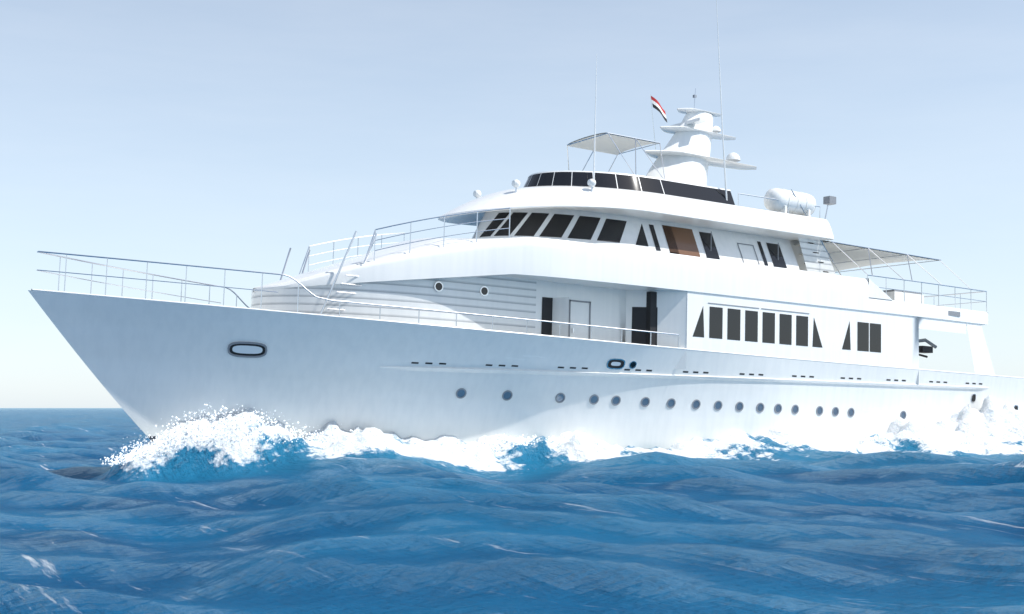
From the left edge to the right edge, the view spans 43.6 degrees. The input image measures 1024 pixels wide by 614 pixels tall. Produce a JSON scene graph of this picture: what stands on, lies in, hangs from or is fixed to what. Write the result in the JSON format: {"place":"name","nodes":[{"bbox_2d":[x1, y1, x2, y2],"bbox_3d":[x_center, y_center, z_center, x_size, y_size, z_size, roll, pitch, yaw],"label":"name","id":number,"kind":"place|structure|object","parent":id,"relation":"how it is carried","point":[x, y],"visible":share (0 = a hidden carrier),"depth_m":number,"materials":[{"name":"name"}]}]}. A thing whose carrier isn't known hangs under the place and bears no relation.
{"place":"outdoors","nodes":[
{"label":"outdoors","id":0,"kind":"place"},
{"bbox_2d":[0,395,1023,613],"bbox_3d":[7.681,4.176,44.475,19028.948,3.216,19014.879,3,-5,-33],"label":"sea","id":1,"kind":"structure","parent":0,"point":[912,516],"depth_m":19.70,"materials":[{"name":"liquid"}]},
{"bbox_2d":[28,0,1023,448],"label":"yacht","id":2,"kind":"object","parent":1,"relation":"on","point":[670,300],"visible":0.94,"depth_m":40.91,"materials":[{"name":"white"}]},
{"bbox_2d":[100,404,965,466],"bbox_3d":[6.394,4.212,44.764,40.431,1.835,5.933,2,-5,-29],"label":"sea spray","id":3,"kind":"object","parent":1,"relation":"on","point":[126,457],"depth_m":35.71,"materials":[{"name":"white liquid"}]},
{"bbox_2d":[0,0,1023,407],"label":"sky","id":4,"kind":"structure","parent":0,"point":[228,134],"materials":[{"name":"blue"}]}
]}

